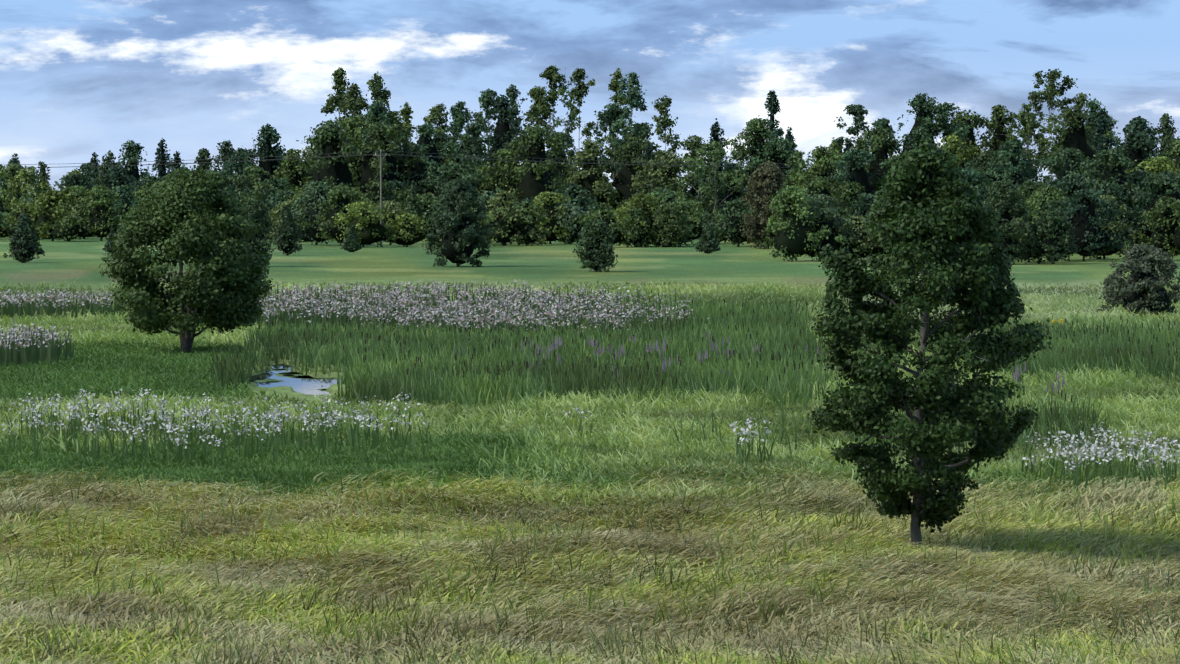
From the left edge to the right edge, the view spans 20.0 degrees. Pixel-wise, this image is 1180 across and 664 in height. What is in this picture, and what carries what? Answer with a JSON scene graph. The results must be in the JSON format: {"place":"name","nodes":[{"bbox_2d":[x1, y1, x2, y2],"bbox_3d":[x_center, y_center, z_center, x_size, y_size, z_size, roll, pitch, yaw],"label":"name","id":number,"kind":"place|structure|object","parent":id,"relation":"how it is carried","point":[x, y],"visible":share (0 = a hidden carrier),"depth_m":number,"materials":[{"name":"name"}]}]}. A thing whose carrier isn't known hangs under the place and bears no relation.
{"place":"outdoors","nodes":[
{"label":"outdoors","id":0,"kind":"place"},
{"bbox_2d":[246,364,347,394],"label":"pond water","id":1,"kind":"structure","parent":0,"point":[306,386],"depth_m":141.58,"materials":[{"name":"blue liquid"}]},
{"bbox_2d":[0,235,1179,652],"bbox_3d":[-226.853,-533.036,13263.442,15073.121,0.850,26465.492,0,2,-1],"label":"meadow ground","id":2,"kind":"structure","parent":0,"point":[78,261],"depth_m":351.67,"materials":[{"name":"green plant"}]},
{"bbox_2d":[3,210,44,262],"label":"bush","id":3,"kind":"object","parent":2,"relation":"on","point":[24,244],"visible":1,"depth_m":385.10,"materials":[{"name":"green plant"}]},
{"bbox_2d":[0,166,53,213],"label":"birch tree","id":4,"kind":"object","parent":2,"relation":"on","point":[28,178],"visible":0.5,"depth_m":664.16,"materials":[{"name":"green plant"}]},
{"bbox_2d":[10,189,85,240],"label":"tree","id":5,"kind":"object","parent":2,"relation":"on","point":[51,205],"visible":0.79,"depth_m":568.57,"materials":[{"name":"green plant"}]},
{"bbox_2d":[31,215,101,241],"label":"tree","id":6,"kind":"object","parent":2,"relation":"on","point":[68,228],"visible":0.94,"depth_m":564.83,"materials":[{"name":"green plant"}]},
{"bbox_2d":[67,185,127,240],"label":"tree","id":7,"kind":"object","parent":2,"relation":"on","point":[102,214],"visible":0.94,"depth_m":568.51,"materials":[{"name":"green plant"}]},
{"bbox_2d":[88,164,145,234],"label":"dark tree","id":8,"kind":"object","parent":2,"relation":"on","point":[115,175],"visible":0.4,"depth_m":655.58,"materials":[{"name":"green plant"}]},
{"bbox_2d":[117,140,159,184],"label":"tree","id":9,"kind":"object","parent":2,"relation":"on","point":[131,156],"visible":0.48,"depth_m":785.04,"materials":[{"name":"green plant"}]},
{"bbox_2d":[99,163,272,352],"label":"tree","id":10,"kind":"object","parent":2,"relation":"on","point":[222,286],"visible":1,"depth_m":163.59,"materials":[{"name":"green plant"}]},
{"bbox_2d":[229,165,284,206],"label":"birch tree","id":11,"kind":"object","parent":2,"relation":"on","point":[255,173],"visible":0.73,"depth_m":644.63,"materials":[{"name":"green plant"}]},
{"bbox_2d":[243,197,273,265],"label":"tree","id":12,"kind":"object","parent":2,"relation":"on","point":[260,242],"visible":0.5,"depth_m":363.13,"materials":[{"name":"green plant"}]},
{"bbox_2d":[234,123,286,197],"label":"tree","id":13,"kind":"object","parent":2,"relation":"on","point":[270,136],"visible":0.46,"depth_m":687.00,"materials":[{"name":"green plant"}]},
{"bbox_2d":[269,205,302,255],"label":"bush","id":14,"kind":"object","parent":2,"relation":"on","point":[285,243],"visible":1,"depth_m":433.39,"materials":[{"name":"green plant"}]},
{"bbox_2d":[263,148,309,201],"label":"tree","id":15,"kind":"object","parent":2,"relation":"on","point":[291,175],"visible":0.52,"depth_m":680.88,"materials":[{"name":"green plant"}]},
{"bbox_2d":[273,180,330,244],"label":"willow tree","id":16,"kind":"object","parent":2,"relation":"on","point":[318,192],"visible":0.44,"depth_m":522.07,"materials":[{"name":"green plant"}]},
{"bbox_2d":[289,120,360,202],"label":"tree","id":17,"kind":"object","parent":2,"relation":"on","point":[331,172],"visible":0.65,"depth_m":625.92,"materials":[{"name":"green plant"}]},
{"bbox_2d":[321,67,354,131],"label":"aspen tree","id":18,"kind":"object","parent":2,"relation":"on","point":[339,86],"visible":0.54,"depth_m":812.49,"materials":[{"name":"green plant"}]},
{"bbox_2d":[307,116,369,186],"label":"tree","id":19,"kind":"object","parent":2,"relation":"on","point":[351,125],"visible":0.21,"depth_m":658.86,"materials":[{"name":"green plant"}]},
{"bbox_2d":[300,185,384,245],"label":"tree","id":20,"kind":"object","parent":2,"relation":"on","point":[339,197],"visible":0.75,"depth_m":513.17,"materials":[{"name":"green plant"}]},
{"bbox_2d":[335,83,369,138],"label":"aspen tree","id":21,"kind":"object","parent":2,"relation":"on","point":[352,96],"visible":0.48,"depth_m":779.19,"materials":[{"name":"green plant"}]},
{"bbox_2d":[0,279,709,367],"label":"white flowers","id":22,"kind":"object","parent":2,"relation":"on","point":[398,305],"visible":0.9,"depth_m":199.96,"materials":[{"name":"flower petals"},{"name":"green stems"},{"name":"leaves"}]},
{"bbox_2d":[332,201,403,246],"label":"tree","id":23,"kind":"object","parent":2,"relation":"on","point":[367,225],"visible":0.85,"depth_m":502.01,"materials":[{"name":"green plant"}]},
{"bbox_2d":[355,71,392,150],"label":"birch tree","id":24,"kind":"object","parent":2,"relation":"on","point":[376,87],"visible":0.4,"depth_m":774.46,"materials":[{"name":"green plant"}]},
{"bbox_2d":[351,179,408,215],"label":"tree","id":25,"kind":"object","parent":2,"relation":"on","point":[373,194],"visible":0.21,"depth_m":611.85,"materials":[{"name":"green plant"}]},
{"bbox_2d":[339,120,425,199],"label":"tree","id":26,"kind":"object","parent":2,"relation":"on","point":[377,141],"visible":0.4,"depth_m":645.79,"materials":[{"name":"green plant"}]},
{"bbox_2d":[377,213,427,246],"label":"bush","id":27,"kind":"object","parent":2,"relation":"on","point":[410,235],"visible":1,"depth_m":505.34,"materials":[{"name":"green plant"}]},
{"bbox_2d":[382,124,465,195],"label":"tree","id":28,"kind":"object","parent":2,"relation":"on","point":[427,164],"visible":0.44,"depth_m":651.49,"materials":[{"name":"green plant"}]},
{"bbox_2d":[392,162,505,204],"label":"tree","id":29,"kind":"object","parent":2,"relation":"on","point":[459,171],"visible":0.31,"depth_m":625.17,"materials":[{"name":"green plant"}]},
{"bbox_2d":[421,177,493,266],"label":"bush","id":30,"kind":"object","parent":2,"relation":"on","point":[456,219],"visible":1,"depth_m":362.82,"materials":[{"name":"green plant"}]},
{"bbox_2d":[445,101,473,149],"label":"poplar tree","id":31,"kind":"object","parent":2,"relation":"on","point":[460,116],"visible":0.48,"depth_m":783.50,"materials":[{"name":"green plant"}]},
{"bbox_2d":[450,122,488,168],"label":"poplar tree","id":32,"kind":"object","parent":2,"relation":"on","point":[475,130],"visible":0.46,"depth_m":743.71,"materials":[{"name":"green plant"}]},
{"bbox_2d":[466,88,517,158],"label":"poplar tree","id":33,"kind":"object","parent":2,"relation":"on","point":[487,98],"visible":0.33,"depth_m":819.83,"materials":[{"name":"green plant"}]},
{"bbox_2d":[469,94,526,188],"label":"dark tree","id":34,"kind":"object","parent":2,"relation":"on","point":[500,138],"visible":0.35,"depth_m":708.74,"materials":[{"name":"green plant"}]},
{"bbox_2d":[484,191,539,245],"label":"willow tree","id":35,"kind":"object","parent":2,"relation":"on","point":[503,215],"visible":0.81,"depth_m":516.65,"materials":[{"name":"green plant"}]},
{"bbox_2d":[470,148,570,199],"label":"tree","id":36,"kind":"object","parent":2,"relation":"on","point":[504,168],"visible":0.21,"depth_m":644.75,"materials":[{"name":"green plant"}]},
{"bbox_2d":[496,201,548,245],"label":"tree","id":37,"kind":"object","parent":2,"relation":"on","point":[523,233],"visible":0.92,"depth_m":516.85,"materials":[{"name":"green plant"}]},
{"bbox_2d":[495,124,576,205],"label":"tree","id":38,"kind":"object","parent":2,"relation":"on","point":[535,181],"visible":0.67,"depth_m":639.29,"materials":[{"name":"green plant"}]},
{"bbox_2d":[531,190,576,243],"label":"tree","id":39,"kind":"object","parent":2,"relation":"on","point":[547,201],"visible":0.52,"depth_m":532.14,"materials":[{"name":"green plant"}]},
{"bbox_2d":[526,65,583,149],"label":"aspen tree","id":40,"kind":"object","parent":2,"relation":"on","point":[551,75],"visible":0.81,"depth_m":793.53,"materials":[{"name":"green plant"}]},
{"bbox_2d":[545,131,579,185],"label":"dark tree","id":41,"kind":"object","parent":2,"relation":"on","point":[571,152],"visible":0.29,"depth_m":720.35,"materials":[{"name":"green plant"}]},
{"bbox_2d":[543,196,596,244],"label":"willow tree","id":42,"kind":"object","parent":2,"relation":"on","point":[574,227],"visible":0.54,"depth_m":531.08,"materials":[{"name":"green plant"}]},
{"bbox_2d":[555,183,597,220],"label":"dark tree","id":43,"kind":"object","parent":2,"relation":"on","point":[571,190],"visible":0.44,"depth_m":597.21,"materials":[{"name":"green plant"}]},
{"bbox_2d":[564,68,598,173],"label":"aspen tree","id":44,"kind":"object","parent":2,"relation":"on","point":[579,90],"visible":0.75,"depth_m":813.20,"materials":[{"name":"green plant"}]},
{"bbox_2d":[0,457,1179,663],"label":"matted grass","id":45,"kind":"structure","parent":2,"relation":"on","point":[119,624],"depth_m":65.43,"materials":[{"name":"green plant"}]},
{"bbox_2d":[0,279,1179,524],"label":"grass","id":46,"kind":"structure","parent":2,"relation":"on","point":[620,427],"depth_m":115.05,"materials":[{"name":"green plant"}]},
{"bbox_2d":[0,339,1179,501],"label":"lush grass","id":47,"kind":"structure","parent":2,"relation":"on","point":[311,463],"depth_m":100.07,"materials":[{"name":"green plant"}]},
{"bbox_2d":[558,139,622,209],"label":"willow tree","id":48,"kind":"object","parent":2,"relation":"on","point":[585,177],"visible":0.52,"depth_m":675.82,"materials":[{"name":"green plant"}]},
{"bbox_2d":[2,387,1179,492],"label":"white flowers","id":49,"kind":"object","parent":2,"relation":"on","point":[193,429],"visible":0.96,"depth_m":101.04,"materials":[{"name":"flower petals"},{"name":"green stems"},{"name":"leaves"}]},
{"bbox_2d":[6,290,1179,459],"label":"reed bed","id":50,"kind":"object","parent":2,"relation":"on","point":[489,372],"visible":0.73,"depth_m":141.99,"materials":[{"name":"green plant"}]},
{"bbox_2d":[572,219,617,271],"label":"bush","id":51,"kind":"object","parent":2,"relation":"on","point":[596,252],"visible":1,"depth_m":339.85,"materials":[{"name":"green plant"}]},
{"bbox_2d":[17,151,1176,245],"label":"power line","id":52,"kind":"object","parent":2,"relation":"on","point":[380,154],"visible":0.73,"depth_m":519.19,"materials":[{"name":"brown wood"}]},
{"bbox_2d":[573,103,630,193],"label":"poplar tree","id":53,"kind":"object","parent":2,"relation":"on","point":[606,117],"visible":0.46,"depth_m":735.39,"materials":[{"name":"green plant"}]},
{"bbox_2d":[572,209,637,245],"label":"tree","id":54,"kind":"object","parent":2,"relation":"on","point":[605,216],"visible":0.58,"depth_m":498.28,"materials":[{"name":"green plant"}]},
{"bbox_2d":[606,70,653,161],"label":"aspen tree","id":55,"kind":"object","parent":2,"relation":"on","point":[634,96],"visible":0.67,"depth_m":731.24,"materials":[{"name":"green plant"}]},
{"bbox_2d":[590,137,670,210],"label":"tree","id":56,"kind":"object","parent":2,"relation":"on","point":[632,150],"visible":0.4,"depth_m":675.88,"materials":[{"name":"green plant"}]},
{"bbox_2d":[623,207,655,246],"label":"bush","id":57,"kind":"object","parent":2,"relation":"on","point":[633,214],"visible":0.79,"depth_m":502.50,"materials":[{"name":"green plant"}]},
{"bbox_2d":[615,191,664,246],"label":"tree","id":58,"kind":"object","parent":2,"relation":"on","point":[642,201],"visible":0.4,"depth_m":504.88,"materials":[{"name":"green plant"}]},
{"bbox_2d":[639,95,680,156],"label":"aspen tree","id":59,"kind":"object","parent":2,"relation":"on","point":[665,122],"visible":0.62,"depth_m":686.34,"materials":[{"name":"green plant"}]},
{"bbox_2d":[616,150,704,210],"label":"willow tree","id":60,"kind":"object","parent":2,"relation":"on","point":[662,176],"visible":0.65,"depth_m":636.88,"materials":[{"name":"green plant"}]},
{"bbox_2d":[645,202,689,246],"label":"bush","id":61,"kind":"object","parent":2,"relation":"on","point":[669,224],"visible":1,"depth_m":502.44,"materials":[{"name":"green plant"}]},
{"bbox_2d":[651,159,723,238],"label":"birch tree","id":62,"kind":"object","parent":2,"relation":"on","point":[707,198],"visible":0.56,"depth_m":593.94,"materials":[{"name":"green plant"}]},
{"bbox_2d":[671,198,718,244],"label":"tree","id":63,"kind":"object","parent":2,"relation":"on","point":[694,209],"visible":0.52,"depth_m":529.67,"materials":[{"name":"green plant"}]},
{"bbox_2d":[665,140,760,221],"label":"birch tree","id":64,"kind":"object","parent":2,"relation":"on","point":[714,153],"visible":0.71,"depth_m":579.45,"materials":[{"name":"green plant"}]},
{"bbox_2d":[697,164,755,219],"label":"tree","id":65,"kind":"object","parent":2,"relation":"on","point":[724,189],"visible":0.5,"depth_m":579.92,"materials":[{"name":"green plant"}]},
{"bbox_2d":[697,197,758,246],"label":"tree","id":66,"kind":"object","parent":2,"relation":"on","point":[730,225],"visible":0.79,"depth_m":507.03,"materials":[{"name":"green plant"}]},
{"bbox_2d":[713,115,773,193],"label":"tree","id":67,"kind":"object","parent":2,"relation":"on","point":[761,131],"visible":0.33,"depth_m":622.21,"materials":[{"name":"green plant"}]},
{"bbox_2d":[454,319,1064,398],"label":"wildflowers","id":68,"kind":"object","parent":2,"relation":"on","point":[598,352],"visible":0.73,"depth_m":139.00,"materials":[{"name":"purple plant"}]},
{"bbox_2d":[740,161,787,248],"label":"tree","id":69,"kind":"object","parent":2,"relation":"on","point":[767,173],"visible":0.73,"depth_m":487.08,"materials":[{"name":"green plant"}]},
{"bbox_2d":[743,136,805,197],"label":"tree","id":70,"kind":"object","parent":2,"relation":"on","point":[779,156],"visible":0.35,"depth_m":618.71,"materials":[{"name":"green plant"}]},
{"bbox_2d":[758,185,845,260],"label":"tree","id":71,"kind":"object","parent":2,"relation":"on","point":[795,237],"visible":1,"depth_m":393.99,"materials":[{"name":"green plant"}]},
{"bbox_2d":[766,175,857,246],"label":"tree","id":72,"kind":"object","parent":2,"relation":"on","point":[814,185],"visible":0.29,"depth_m":446.73,"materials":[{"name":"green plant"}]},
{"bbox_2d":[780,145,846,202],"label":"tree","id":73,"kind":"object","parent":2,"relation":"on","point":[821,166],"visible":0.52,"depth_m":506.47,"materials":[{"name":"green plant"}]},
{"bbox_2d":[773,194,862,259],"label":"willow tree","id":74,"kind":"object","parent":2,"relation":"on","point":[824,216],"visible":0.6,"depth_m":397.16,"materials":[{"name":"green plant"}]},
{"bbox_2d":[827,148,890,200],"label":"tree","id":75,"kind":"object","parent":2,"relation":"on","point":[855,159],"visible":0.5,"depth_m":481.67,"materials":[{"name":"green plant"}]},
{"bbox_2d":[830,104,888,173],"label":"poplar tree","id":76,"kind":"object","parent":2,"relation":"on","point":[858,112],"visible":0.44,"depth_m":600.04,"materials":[{"name":"green plant"}]},
{"bbox_2d":[835,215,887,259],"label":"willow tree","id":77,"kind":"object","parent":2,"relation":"on","point":[863,241],"visible":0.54,"depth_m":398.72,"materials":[{"name":"green plant"}]},
{"bbox_2d":[844,127,901,195],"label":"tree","id":78,"kind":"object","parent":2,"relation":"on","point":[883,147],"visible":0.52,"depth_m":488.16,"materials":[{"name":"green plant"}]},
{"bbox_2d":[893,93,943,155],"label":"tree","id":79,"kind":"object","parent":2,"relation":"on","point":[920,104],"visible":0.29,"depth_m":578.54,"materials":[{"name":"green plant"}]},
{"bbox_2d":[803,137,1053,550],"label":"tree","id":80,"kind":"object","parent":2,"relation":"on","point":[917,211],"visible":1,"depth_m":69.35,"materials":[{"name":"green plant"}]},
{"bbox_2d":[907,102,977,168],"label":"poplar tree","id":81,"kind":"object","parent":2,"relation":"on","point":[941,112],"visible":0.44,"depth_m":575.32,"materials":[{"name":"green plant"}]},
{"bbox_2d":[937,133,983,169],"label":"tree","id":82,"kind":"object","parent":2,"relation":"on","point":[952,141],"visible":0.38,"depth_m":504.56,"materials":[{"name":"green plant"}]},
{"bbox_2d":[945,110,992,167],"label":"tree","id":83,"kind":"object","parent":2,"relation":"on","point":[974,122],"visible":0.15,"depth_m":619.41,"materials":[{"name":"green plant"}]},
{"bbox_2d":[971,181,1032,264],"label":"tree","id":84,"kind":"object","parent":2,"relation":"on","point":[1002,195],"visible":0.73,"depth_m":376.53,"materials":[{"name":"green plant"}]},
{"bbox_2d":[978,104,1044,181],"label":"tree","id":85,"kind":"object","parent":2,"relation":"on","point":[1000,117],"visible":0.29,"depth_m":619.35,"materials":[{"name":"green plant"}]},
{"bbox_2d":[978,138,1052,202],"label":"tree","id":86,"kind":"object","parent":2,"relation":"on","point":[1016,170],"visible":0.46,"depth_m":476.56,"materials":[{"name":"green plant"}]},
{"bbox_2d":[977,112,1062,182],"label":"poplar tree","id":87,"kind":"object","parent":2,"relation":"on","point":[1029,123],"visible":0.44,"depth_m":580.20,"materials":[{"name":"green plant"}]},
{"bbox_2d":[996,68,1090,176],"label":"poplar tree","id":88,"kind":"object","parent":2,"relation":"on","point":[1051,77],"visible":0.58,"depth_m":610.12,"materials":[{"name":"green plant"}]},
{"bbox_2d":[1023,185,1069,259],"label":"tree","id":89,"kind":"object","parent":2,"relation":"on","point":[1044,196],"visible":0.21,"depth_m":400.79,"materials":[{"name":"green plant"}]},
{"bbox_2d":[1024,200,1080,264],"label":"bush","id":90,"kind":"object","parent":2,"relation":"on","point":[1053,243],"visible":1,"depth_m":377.00,"materials":[{"name":"green plant"}]},
{"bbox_2d":[1039,148,1101,195],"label":"tree","id":91,"kind":"object","parent":2,"relation":"on","point":[1073,161],"visible":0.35,"depth_m":490.16,"materials":[{"name":"green plant"}]},
{"bbox_2d":[1033,105,1123,187],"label":"tree","id":92,"kind":"object","parent":2,"relation":"on","point":[1075,131],"visible":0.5,"depth_m":571.74,"materials":[{"name":"green plant"}]},
{"bbox_2d":[1060,189,1127,260],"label":"dark tree","id":93,"kind":"object","parent":2,"relation":"on","point":[1092,236],"visible":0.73,"depth_m":393.71,"materials":[{"name":"green plant"}]},
{"bbox_2d":[1091,108,1119,174],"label":"spruce tree","id":94,"kind":"object","parent":2,"relation":"on","point":[1100,139],"visible":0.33,"depth_m":599.14,"materials":[{"name":"green plant"}]},
{"bbox_2d":[1064,148,1151,236],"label":"tree","id":95,"kind":"object","parent":2,"relation":"on","point":[1115,162],"visible":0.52,"depth_m":470.06,"materials":[{"name":"green plant"}]},
{"bbox_2d":[1085,194,1141,259],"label":"willow tree","id":96,"kind":"object","parent":2,"relation":"on","point":[1112,229],"visible":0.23,"depth_m":406.65,"materials":[{"name":"green plant"}]},
{"bbox_2d":[1076,180,1152,247],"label":"tree","id":97,"kind":"object","parent":2,"relation":"on","point":[1112,188],"visible":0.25,"depth_m":446.77,"materials":[{"name":"green plant"}]},
{"bbox_2d":[1097,130,1161,190],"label":"tree","id":98,"kind":"object","parent":2,"relation":"on","point":[1137,146],"visible":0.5,"depth_m":506.51,"materials":[{"name":"green plant"}]},
{"bbox_2d":[1096,243,1179,316],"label":"bush","id":99,"kind":"object","parent":2,"relation":"on","point":[1141,288],"visible":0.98,"depth_m":211.80,"materials":[{"name":"green plant"}]},
{"bbox_2d":[1120,170,1179,245],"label":"tree","id":100,"kind":"object","parent":2,"relation":"on","point":[1166,183],"visible":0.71,"depth_m":451.65,"materials":[{"name":"green plant"}]},
{"bbox_2d":[1133,196,1179,258],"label":"tree","id":101,"kind":"object","parent":2,"relation":"on","point":[1164,214],"visible":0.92,"depth_m":398.93,"materials":[{"name":"green plant"}]},
{"bbox_2d":[1152,113,1178,160],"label":"spruce tree","id":102,"kind":"object","parent":2,"relation":"on","point":[1167,131],"visible":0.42,"depth_m":603.49,"materials":[{"name":"green plant"}]},
{"bbox_2d":[0,0,1179,192],"label":"sky","id":103,"kind":"structure","parent":0,"point":[79,79],"materials":[{"name":"blue"}]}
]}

